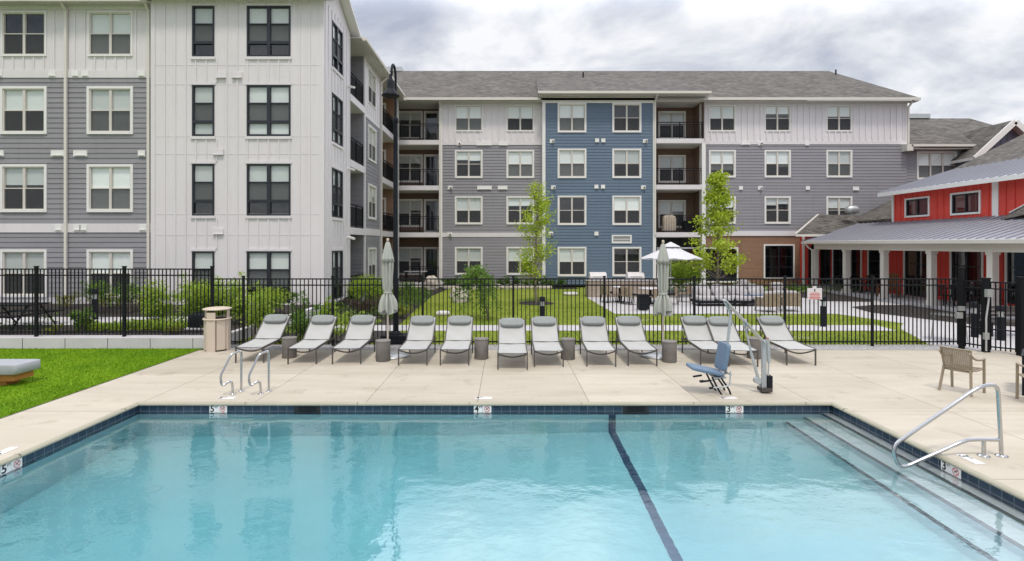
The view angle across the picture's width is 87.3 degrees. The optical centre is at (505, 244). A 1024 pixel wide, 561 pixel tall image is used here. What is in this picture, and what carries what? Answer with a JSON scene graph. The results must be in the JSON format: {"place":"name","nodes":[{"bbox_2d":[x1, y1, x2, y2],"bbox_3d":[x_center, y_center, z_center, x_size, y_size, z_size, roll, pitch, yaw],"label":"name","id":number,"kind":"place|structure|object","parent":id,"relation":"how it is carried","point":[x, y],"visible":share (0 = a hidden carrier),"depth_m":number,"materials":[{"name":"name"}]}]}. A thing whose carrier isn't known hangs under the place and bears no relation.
{"place":"outdoors","nodes":[
{"label":"outdoors","id":0,"kind":"place"},
{"bbox_2d":[0,347,201,417],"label":"turf","id":1,"kind":"structure","parent":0,"point":[64,371],"depth_m":12.17,"materials":[{"name":"green plant"}]},
{"bbox_2d":[0,359,39,385],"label":"day bed","id":2,"kind":"object","parent":1,"relation":"on","point":[12,371],"visible":1,"depth_m":10.72,"materials":[{"name":"white fabric"}]},
{"bbox_2d":[0,304,311,334],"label":"raised ground","id":3,"kind":"structure","parent":0,"point":[141,315],"depth_m":18.49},
{"bbox_2d":[75,313,202,330],"bbox_3d":[-10.913,2.335,16.087,3.929,0.463,0.797,0,0,-4],"label":"ground cover","id":4,"kind":"object","parent":3,"relation":"on","point":[137,324],"visible":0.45,"depth_m":15.90,"materials":[{"name":"green plant"}]},
{"bbox_2d":[136,277,179,319],"bbox_3d":[-10.748,1.764,16.490,1.370,1.479,1.176,0,0,0],"label":"shrub","id":5,"kind":"object","parent":3,"relation":"on","point":[160,300],"visible":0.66,"depth_m":16.42,"materials":[{"name":"green plant"}]},
{"bbox_2d":[169,271,216,317],"bbox_3d":[-9.772,1.662,16.840,1.456,1.685,1.834,0,0,-23],"label":"shrub","id":6,"kind":"object","parent":3,"relation":"on","point":[187,299],"visible":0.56,"depth_m":16.55,"materials":[{"name":"green plant"}]},
{"bbox_2d":[188,272,246,318],"bbox_3d":[-8.989,1.665,16.771,1.518,1.637,1.789,0,0,0],"label":"shrub","id":7,"kind":"object","parent":3,"relation":"on","point":[216,296],"visible":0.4,"depth_m":16.75,"materials":[{"name":"green plant"}]},
{"bbox_2d":[232,287,446,344],"bbox_3d":[-5.432,2.814,25.119,4.183,0.001,20.530,0,0,2],"label":"mulch bed","id":8,"kind":"object","parent":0,"point":[434,292],"visible":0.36,"depth_m":19.83,"materials":[{"name":"brown soil"}]},
{"bbox_2d":[234,282,274,338],"bbox_3d":[-7.444,1.951,16.012,1.223,1.704,1.220,0,0,0],"label":"shrub","id":9,"kind":"object","parent":8,"relation":"on","point":[257,310],"visible":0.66,"depth_m":15.90,"materials":[{"name":"green plant"}]},
{"bbox_2d":[0,350,1023,493],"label":"pool deck","id":10,"kind":"structure","parent":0,"point":[898,391],"depth_m":10.65,"materials":[{"name":"concrete"}]},
{"bbox_2d":[202,306,231,351],"bbox_3d":[-7.654,2.232,14.248,0.704,1.135,0.704,0,0,0],"label":"litter bin","id":11,"kind":"object","parent":10,"relation":"on","point":[217,333],"visible":1,"depth_m":14.01,"materials":[{"name":"beige plastic"}]},
{"bbox_2d":[235,314,290,362],"bbox_3d":[-6.056,2.326,13.494,0.682,0.948,1.670,0,0,-1],"label":"sun lounger","id":12,"kind":"object","parent":10,"relation":"on","point":[271,329],"visible":0.97,"depth_m":13.80,"materials":[{"name":"grey fabric"}]},
{"bbox_2d":[287,315,337,363],"bbox_3d":[-4.769,2.326,13.362,0.682,0.948,1.670,0,0,-1],"label":"sun lounger","id":13,"kind":"object","parent":10,"relation":"on","point":[319,331],"visible":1,"depth_m":13.68,"materials":[{"name":"grey fabric"}]},
{"bbox_2d":[332,315,376,363],"bbox_3d":[-3.733,2.326,13.362,0.682,0.948,1.670,0,0,-1],"label":"sun lounger","id":14,"kind":"object","parent":10,"relation":"on","point":[359,331],"visible":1,"depth_m":13.70,"materials":[{"name":"white fabric"}]},
{"bbox_2d":[375,238,409,359],"bbox_3d":[-2.836,1.323,13.430,0.860,2.954,0.860,0,0,0],"label":"closed parasol","id":15,"kind":"object","parent":10,"relation":"on","point":[388,304],"visible":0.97,"depth_m":13.37,"materials":[{"name":"grey fabric"}]},
{"bbox_2d":[398,315,436,365],"bbox_3d":[-2.151,2.326,13.233,0.682,0.948,1.670,0,0,0],"label":"sun lounger","id":16,"kind":"object","parent":10,"relation":"on","point":[421,329],"visible":1,"depth_m":13.57,"materials":[{"name":"white fabric"}]},
{"bbox_2d":[440,315,473,365],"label":"sun lounger","id":17,"kind":"object","parent":10,"relation":"on","point":[459,329],"visible":1,"depth_m":13.57,"materials":[{"name":"white fabric"}]},
{"bbox_2d":[497,318,527,369],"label":"sun lounger","id":18,"kind":"object","parent":10,"relation":"on","point":[511,335],"visible":1,"depth_m":13.12,"materials":[{"name":"white fabric"}]},
{"bbox_2d":[531,316,563,366],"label":"sun lounger","id":19,"kind":"object","parent":10,"relation":"on","point":[544,333],"visible":1,"depth_m":13.41,"materials":[{"name":"white fabric"}]},
{"bbox_2d":[579,316,615,366],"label":"sun lounger","id":20,"kind":"object","parent":10,"relation":"on","point":[593,328],"visible":1,"depth_m":13.44,"materials":[{"name":"white fabric"}]},
{"bbox_2d":[614,316,657,365],"bbox_3d":[3.159,2.326,13.169,0.682,0.948,1.670,0,0,1],"label":"sun lounger","id":21,"kind":"object","parent":10,"relation":"on","point":[631,335],"visible":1,"depth_m":13.49,"materials":[{"name":"white fabric"}]},
{"bbox_2d":[640,240,672,359],"bbox_3d":[3.791,1.346,13.430,0.860,2.908,0.860,0,0,0],"label":"closed parasol","id":22,"kind":"object","parent":10,"relation":"on","point":[663,305],"visible":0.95,"depth_m":13.37,"materials":[{"name":"grey fabric"}]},
{"bbox_2d":[679,315,729,365],"bbox_3d":[4.864,2.326,13.233,0.682,0.948,1.670,0,0,2],"label":"sun lounger","id":23,"kind":"object","parent":10,"relation":"on","point":[695,327],"visible":0.88,"depth_m":13.61,"materials":[{"name":"white fabric"}]},
{"bbox_2d":[686,299,772,394],"bbox_3d":[4.237,1.953,10.150,1.560,1.820,0.540,0,0,0],"label":"pool lift","id":24,"kind":"object","parent":10,"relation":"on","point":[764,382],"visible":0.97,"depth_m":10.11,"materials":[{"name":"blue metal"}]},
{"bbox_2d":[705,316,758,366],"bbox_3d":[5.472,2.326,13.105,0.682,0.948,1.670,0,0,3],"label":"sun lounger","id":25,"kind":"object","parent":10,"relation":"on","point":[717,327],"visible":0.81,"depth_m":13.47,"materials":[{"name":"white fabric"}]},
{"bbox_2d":[755,315,815,365],"bbox_3d":[6.855,2.326,13.233,0.682,0.948,1.670,0,0,2],"label":"sun lounger","id":26,"kind":"object","parent":10,"relation":"on","point":[772,327],"visible":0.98,"depth_m":13.55,"materials":[{"name":"white fabric"}]},
{"bbox_2d":[892,383,1008,468],"bbox_3d":[5.867,2.400,7.100,1.515,1.130,0.140,0,0,0],"label":"pool handrail","id":27,"kind":"object","parent":10,"relation":"on","point":[999,439],"visible":1,"depth_m":7.08,"materials":[{"name":"metal"}]},
{"bbox_2d":[938,346,985,396],"bbox_3d":[8.654,2.375,10.206,0.574,0.858,0.554,0,0,-28],"label":"resin chair","id":28,"kind":"object","parent":10,"relation":"on","point":[951,365],"visible":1,"depth_m":10.09,"materials":[{"name":"beige plastic"}]},
{"bbox_2d":[0,397,1023,510],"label":"swimming pool","id":29,"kind":"structure","parent":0,"point":[1006,493],"depth_m":9.47,"materials":[{"name":"paint"}]},
{"bbox_2d":[0,412,1023,560],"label":"pool water","id":30,"kind":"structure","parent":29,"relation":"in","point":[484,486],"depth_m":6.40,"materials":[{"name":"blue liquid"}]},
{"bbox_2d":[335,325,895,330],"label":"path","id":31,"kind":"structure","parent":0,"point":[562,327],"depth_m":17.91,"materials":[{"name":"grey concrete"}]},
{"bbox_2d":[329,286,927,344],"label":"lawn","id":32,"kind":"structure","parent":0,"point":[503,296],"depth_m":21.13,"materials":[{"name":"green plant"}]},
{"bbox_2d":[380,64,405,344],"bbox_3d":[-3.130,-1.092,15.019,0.720,7.885,1.062,0,0,0],"label":"lamp post","id":33,"kind":"object","parent":32,"relation":"on","point":[390,91],"visible":0.95,"depth_m":15.19,"materials":[{"name":"grey metal"}]},
{"bbox_2d":[448,264,502,319],"bbox_3d":[-1.122,1.757,20.042,2.043,2.167,1.796,0,0,0],"label":"bush","id":34,"kind":"object","parent":32,"relation":"on","point":[478,271],"visible":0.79,"depth_m":19.83,"materials":[{"name":"green plant"}]},
{"bbox_2d":[519,301,553,304],"bbox_3d":[1.460,2.793,25.617,1.700,0.050,1.700,0,0,0],"label":"tree ring","id":35,"kind":"object","parent":32,"relation":"on","point":[533,303],"visible":0.81,"depth_m":25.28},
{"bbox_2d":[513,179,557,301],"bbox_3d":[1.390,-0.115,25.671,2.502,5.896,2.197,0,0,0],"label":"young tree","id":36,"kind":"object","parent":35,"relation":"on","point":[541,206],"visible":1,"depth_m":25.54,"materials":[{"name":"green plant"}]},
{"bbox_2d":[214,276,957,346],"bbox_3d":[2.270,1.857,14.720,20.526,1.985,0.076,0,0,0],"label":"metal fence","id":37,"kind":"object","parent":32,"relation":"on","point":[604,284],"visible":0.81,"depth_m":14.71,"materials":[{"name":"black metal"}]},
{"bbox_2d":[230,344,959,349],"bbox_3d":[2.150,2.798,14.600,20.100,0.001,0.760,0,0,0],"label":"gravel strip","id":38,"kind":"object","parent":32,"relation":"on","point":[774,348],"visible":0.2,"depth_m":14.42,"materials":[{"name":"grey gravel"}]},
{"bbox_2d":[387,67,1023,286],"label":"apartment building","id":39,"kind":"structure","parent":0,"point":[620,164],"depth_m":35.49,"materials":[{"name":"grey"}]},
{"bbox_2d":[399,247,422,274],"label":"window","id":40,"kind":"structure","parent":39,"relation":"in","point":[405,253],"depth_m":37.30,"materials":[{"name":"grey glass"}]},
{"bbox_2d":[399,199,422,226],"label":"window","id":41,"kind":"structure","parent":39,"relation":"in","point":[406,206],"depth_m":37.30,"materials":[{"name":"grey glass"}]},
{"bbox_2d":[399,154,422,181],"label":"window","id":42,"kind":"structure","parent":39,"relation":"in","point":[409,159],"depth_m":37.30,"materials":[{"name":"grey glass"}]},
{"bbox_2d":[399,111,422,138],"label":"window","id":43,"kind":"structure","parent":39,"relation":"in","point":[403,115],"depth_m":37.30,"materials":[{"name":"grey glass"}]},
{"bbox_2d":[424,199,438,231],"bbox_3d":[-5.150,-1.980,37.305,1.063,2.320,0.130,0,0,0],"label":"balcony door","id":44,"kind":"structure","parent":39,"relation":"in","point":[431,206],"depth_m":37.34,"materials":[{"name":"black glass"}]},
{"bbox_2d":[455,247,482,274],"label":"window","id":45,"kind":"structure","parent":39,"relation":"in","point":[473,256],"depth_m":35.51,"materials":[{"name":"white glass"}]},
{"bbox_2d":[455,196,482,223],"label":"window","id":46,"kind":"structure","parent":39,"relation":"in","point":[468,209],"depth_m":35.51,"materials":[{"name":"grey glass"}]},
{"bbox_2d":[455,150,482,177],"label":"window","id":47,"kind":"structure","parent":39,"relation":"in","point":[468,170],"depth_m":35.51,"materials":[{"name":"white glass"}]},
{"bbox_2d":[455,105,482,131],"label":"window","id":48,"kind":"structure","parent":39,"relation":"in","point":[469,118],"depth_m":35.51,"materials":[{"name":"grey glass"}]},
{"bbox_2d":[506,247,533,274],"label":"window","id":49,"kind":"structure","parent":39,"relation":"in","point":[511,269],"depth_m":35.51,"materials":[{"name":"grey glass"}]},
{"bbox_2d":[506,196,533,223],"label":"window","id":50,"kind":"structure","parent":39,"relation":"in","point":[511,215],"depth_m":35.51,"materials":[{"name":"white glass"}]},
{"bbox_2d":[506,150,533,177],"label":"window","id":51,"kind":"structure","parent":39,"relation":"in","point":[521,162],"depth_m":35.51,"materials":[{"name":"white glass"}]},
{"bbox_2d":[506,105,533,131],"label":"window","id":52,"kind":"structure","parent":39,"relation":"in","point":[519,118],"depth_m":35.51,"materials":[{"name":"white glass"}]},
{"bbox_2d":[558,247,585,275],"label":"window","id":53,"kind":"structure","parent":39,"relation":"in","point":[571,260],"depth_m":35.01,"materials":[{"name":"white glass"}]},
{"bbox_2d":[558,196,585,224],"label":"window","id":54,"kind":"structure","parent":39,"relation":"in","point":[565,217],"depth_m":34.99,"materials":[{"name":"beige plastic"}]},
{"bbox_2d":[558,149,585,177],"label":"window","id":55,"kind":"structure","parent":39,"relation":"in","point":[571,162],"depth_m":35.01,"materials":[{"name":"grey glass"}]},
{"bbox_2d":[558,103,585,132],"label":"window","id":56,"kind":"structure","parent":39,"relation":"in","point":[571,116],"depth_m":35.01,"materials":[{"name":"white glass"}]},
{"bbox_2d":[612,247,640,275],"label":"window","id":57,"kind":"structure","parent":39,"relation":"in","point":[619,268],"depth_m":35.01,"materials":[{"name":"beige plastic"}]},
{"bbox_2d":[612,196,640,224],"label":"window","id":58,"kind":"structure","parent":39,"relation":"in","point":[626,210],"depth_m":35.01,"materials":[{"name":"grey glass"}]},
{"bbox_2d":[612,149,640,177],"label":"window","id":59,"kind":"structure","parent":39,"relation":"in","point":[626,163],"depth_m":35.01,"materials":[{"name":"white glass"}]},
{"bbox_2d":[612,103,640,132],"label":"window","id":60,"kind":"structure","parent":39,"relation":"in","point":[619,125],"depth_m":35.01,"materials":[{"name":"beige plastic"}]},
{"bbox_2d":[658,200,685,227],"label":"window","id":61,"kind":"structure","parent":39,"relation":"in","point":[665,207],"depth_m":36.91,"materials":[{"name":"grey glass"}]},
{"bbox_2d":[658,155,685,182],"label":"window","id":62,"kind":"structure","parent":39,"relation":"in","point":[664,161],"depth_m":36.91,"materials":[{"name":"grey glass"}]},
{"bbox_2d":[658,111,685,137],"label":"window","id":63,"kind":"structure","parent":39,"relation":"in","point":[663,116],"depth_m":36.91,"materials":[{"name":"grey glass"}]},
{"bbox_2d":[657,247,737,282],"bbox_3d":[12.655,1.360,35.455,5.359,2.320,0.130,0,0,0],"label":"window","id":64,"kind":"structure","parent":39,"relation":"in","point":[688,249],"depth_m":35.49,"materials":[{"name":"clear glass"}]},
{"bbox_2d":[709,150,735,177],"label":"window","id":65,"kind":"structure","parent":39,"relation":"in","point":[725,160],"depth_m":35.51,"materials":[{"name":"white glass"}]},
{"bbox_2d":[709,105,735,131],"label":"window","id":66,"kind":"structure","parent":39,"relation":"in","point":[722,118],"depth_m":35.51,"materials":[{"name":"white glass"}]},
{"bbox_2d":[764,196,790,223],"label":"window","id":67,"kind":"structure","parent":39,"relation":"in","point":[776,216],"depth_m":35.51,"materials":[{"name":"grey glass"}]},
{"bbox_2d":[764,150,790,177],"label":"window","id":68,"kind":"structure","parent":39,"relation":"in","point":[777,163],"depth_m":35.51,"materials":[{"name":"white glass"}]},
{"bbox_2d":[764,105,790,131],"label":"window","id":69,"kind":"structure","parent":39,"relation":"in","point":[776,124],"depth_m":35.51,"materials":[{"name":"white glass"}]},
{"bbox_2d":[763,244,794,277],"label":"window","id":70,"kind":"structure","parent":39,"relation":"in","point":[778,259],"depth_m":35.54,"materials":[{"name":"glass"}]},
{"bbox_2d":[826,196,851,214],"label":"window","id":71,"kind":"structure","parent":39,"relation":"in","point":[838,202],"depth_m":35.51,"materials":[{"name":"beige plastic"}]},
{"bbox_2d":[826,150,851,177],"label":"window","id":72,"kind":"structure","parent":39,"relation":"in","point":[838,162],"depth_m":35.51,"materials":[{"name":"grey glass"}]},
{"bbox_2d":[826,105,851,131],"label":"window","id":73,"kind":"structure","parent":39,"relation":"in","point":[838,124],"depth_m":35.51,"materials":[{"name":"white glass"}]},
{"bbox_2d":[917,151,956,179],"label":"window","id":74,"kind":"structure","parent":39,"relation":"in","point":[929,163],"depth_m":35.71,"materials":[{"name":"grey glass"}]},
{"bbox_2d":[588,287,1014,349],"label":"patio","id":75,"kind":"structure","parent":0,"point":[633,308],"depth_m":22.14,"materials":[{"name":"grey concrete"}]},
{"bbox_2d":[585,280,656,296],"bbox_3d":[6.169,2.340,29.030,3.758,0.920,0.940,0,0,0],"label":"grill counter","id":76,"kind":"object","parent":75,"relation":"on","point":[591,291],"visible":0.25,"depth_m":28.60,"materials":[{"name":"stone"}]},
{"bbox_2d":[640,242,702,292],"bbox_3d":[8.902,1.333,29.000,3.118,2.935,3.118,0,0,-34],"label":"open parasol","id":77,"kind":"object","parent":75,"relation":"on","point":[674,251],"visible":0.9,"depth_m":28.26,"materials":[{"name":"fabric"}]},
{"bbox_2d":[668,260,709,291],"bbox_3d":[10.286,1.682,31.172,2.981,2.168,2.250,0,0,0],"label":"shrub","id":78,"kind":"object","parent":75,"relation":"on","point":[678,270],"visible":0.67,"depth_m":30.92,"materials":[{"name":"green plant"}]},
{"bbox_2d":[678,169,749,283],"bbox_3d":[11.211,-0.622,29.613,3.788,6.908,3.305,0,0,44],"label":"young tree","id":79,"kind":"object","parent":75,"relation":"on","point":[719,216],"visible":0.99,"depth_m":29.20,"materials":[{"name":"green plant"}]},
{"bbox_2d":[691,286,763,305],"bbox_3d":[10.402,2.325,24.811,3.382,0.950,1.037,0,0,0],"label":"outdoor sofa","id":80,"kind":"object","parent":75,"relation":"on","point":[729,295],"visible":0.56,"depth_m":24.80,"materials":[{"name":"white fabric"}]},
{"bbox_2d":[853,305,1014,325],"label":"mulch island","id":81,"kind":"structure","parent":75,"relation":"on","point":[910,312],"depth_m":22.09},
{"label":"ground","id":82,"kind":"structure","parent":0,"visible":0},
{"bbox_2d":[0,304,322,348],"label":"wall","id":83,"kind":"structure","parent":82,"relation":"on","point":[99,341],"depth_m":14.50,"materials":[{"name":"grey concrete"}]},
{"bbox_2d":[0,266,214,336],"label":"metal fence","id":84,"kind":"object","parent":83,"relation":"on","point":[36,275],"visible":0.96,"depth_m":14.71,"materials":[{"name":"black metal"}]},
{"bbox_2d":[0,0,406,305],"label":"apartment building","id":85,"kind":"structure","parent":82,"relation":"on","point":[234,138],"depth_m":21.26,"materials":[{"name":"white"}]},
{"bbox_2d":[0,249,46,296],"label":"window","id":86,"kind":"structure","parent":85,"relation":"in","point":[9,258],"depth_m":21.31,"materials":[{"name":"grey glass"}]},
{"bbox_2d":[0,164,46,211],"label":"window","id":87,"kind":"structure","parent":85,"relation":"in","point":[24,199],"depth_m":21.31,"materials":[{"name":"white glass"}]},
{"bbox_2d":[0,86,46,133],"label":"window","id":88,"kind":"structure","parent":85,"relation":"in","point":[23,109],"depth_m":21.31,"materials":[{"name":"grey glass"}]},
{"bbox_2d":[1,11,46,55],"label":"window","id":89,"kind":"structure","parent":85,"relation":"in","point":[12,44],"depth_m":21.31,"materials":[{"name":"beige plastic"}]},
{"bbox_2d":[86,249,133,296],"bbox_3d":[-15.678,1.150,21.303,1.833,1.900,0.145,0,0,0],"label":"window","id":90,"kind":"structure","parent":85,"relation":"in","point":[95,258],"depth_m":21.31,"materials":[{"name":"white glass"}]},
{"bbox_2d":[86,164,133,211],"bbox_3d":[-15.678,-2.220,21.303,1.833,1.900,0.145,0,0,0],"label":"window","id":91,"kind":"structure","parent":85,"relation":"in","point":[109,187],"depth_m":21.31,"materials":[{"name":"white glass"}]},
{"bbox_2d":[86,86,133,133],"bbox_3d":[-15.678,-5.310,21.303,1.833,1.900,0.145,0,0,0],"label":"window","id":92,"kind":"structure","parent":85,"relation":"in","point":[109,109],"depth_m":21.31,"materials":[{"name":"white glass"}]},
{"bbox_2d":[87,11,132,55],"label":"window","id":93,"kind":"structure","parent":85,"relation":"in","point":[109,33],"depth_m":21.31,"materials":[{"name":"white glass"}]},
{"bbox_2d":[190,3,215,59],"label":"window","id":94,"kind":"structure","parent":85,"relation":"in","point":[202,19],"depth_m":21.01,"materials":[{"name":"black glass"}]},
{"bbox_2d":[190,82,215,138],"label":"window","id":95,"kind":"structure","parent":85,"relation":"in","point":[202,92],"depth_m":21.01,"materials":[{"name":"black glass"}]},
{"bbox_2d":[190,161,215,217],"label":"window","id":96,"kind":"structure","parent":85,"relation":"in","point":[202,171],"depth_m":21.01,"materials":[{"name":"black glass"}]},
{"bbox_2d":[191,249,215,304],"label":"window","id":97,"kind":"structure","parent":85,"relation":"in","point":[201,258],"depth_m":21.01,"materials":[{"name":"white glass"}]},
{"bbox_2d":[245,3,291,59],"bbox_3d":[-9.267,-8.320,21.010,1.809,2.200,0.130,0,0,0],"label":"window","id":98,"kind":"structure","parent":85,"relation":"in","point":[268,26],"depth_m":21.01,"materials":[{"name":"black glass"}]},
{"bbox_2d":[245,82,291,138],"bbox_3d":[-9.267,-5.220,21.010,1.809,2.220,0.130,0,0,0],"label":"window","id":99,"kind":"structure","parent":85,"relation":"in","point":[269,107],"depth_m":21.01,"materials":[{"name":"black glass"}]},
{"bbox_2d":[245,161,291,217],"bbox_3d":[-9.267,-2.130,21.010,1.809,2.240,0.130,0,0,0],"label":"window","id":100,"kind":"structure","parent":85,"relation":"in","point":[270,181],"depth_m":21.01,"materials":[{"name":"black glass"}]},
{"bbox_2d":[245,249,291,304],"bbox_3d":[-9.267,1.290,21.010,1.809,2.240,0.130,0,0,0],"label":"window","id":101,"kind":"structure","parent":85,"relation":"in","point":[264,263],"depth_m":21.01,"materials":[{"name":"white glass"}]},
{"bbox_2d":[331,17,343,79],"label":"window","id":102,"kind":"structure","parent":85,"relation":"in","point":[337,39],"depth_m":22.66,"materials":[{"name":"black glass"}]},
{"bbox_2d":[331,90,343,149],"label":"window","id":103,"kind":"structure","parent":85,"relation":"in","point":[337,102],"depth_m":22.66,"materials":[{"name":"black glass"}]},
{"bbox_2d":[331,165,343,220],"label":"window","id":104,"kind":"structure","parent":85,"relation":"in","point":[337,175],"depth_m":22.66,"materials":[{"name":"black glass"}]},
{"bbox_2d":[331,248,343,301],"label":"window","id":105,"kind":"structure","parent":85,"relation":"in","point":[337,257],"depth_m":22.66,"materials":[{"name":"black"}]},
{"bbox_2d":[795,134,1023,318],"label":"clubhouse","id":106,"kind":"structure","parent":82,"relation":"on","point":[969,215],"depth_m":26.65,"materials":[{"name":"red"}]},
{"bbox_2d":[905,251,926,296],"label":"window","id":107,"kind":"structure","parent":106,"relation":"in","point":[915,261],"depth_m":27.97,"materials":[{"name":"black glass"}]},
{"bbox_2d":[904,196,929,217],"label":"window","id":108,"kind":"structure","parent":106,"relation":"in","point":[917,206],"depth_m":28.67,"materials":[{"name":"white glass"}]},
{"bbox_2d":[950,190,980,215],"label":"window","id":109,"kind":"structure","parent":106,"relation":"in","point":[969,202],"depth_m":25.67,"materials":[{"name":"white glass"}]},
{"bbox_2d":[952,251,980,303],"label":"window","id":110,"kind":"structure","parent":106,"relation":"in","point":[970,260],"depth_m":24.77,"materials":[{"name":"black glass"}]},
{"bbox_2d":[1007,252,1023,303],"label":"window","id":111,"kind":"structure","parent":106,"relation":"in","point":[1015,260],"depth_m":22.57,"materials":[{"name":"black glass"}]},
{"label":"metal fence","id":112,"kind":"object","parent":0,"visible":0},
{"bbox_2d":[955,267,1023,355],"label":"metal gate","id":113,"kind":"structure","parent":112,"relation":"attached to","point":[986,288],"depth_m":13.89,"materials":[{"name":"metal"}]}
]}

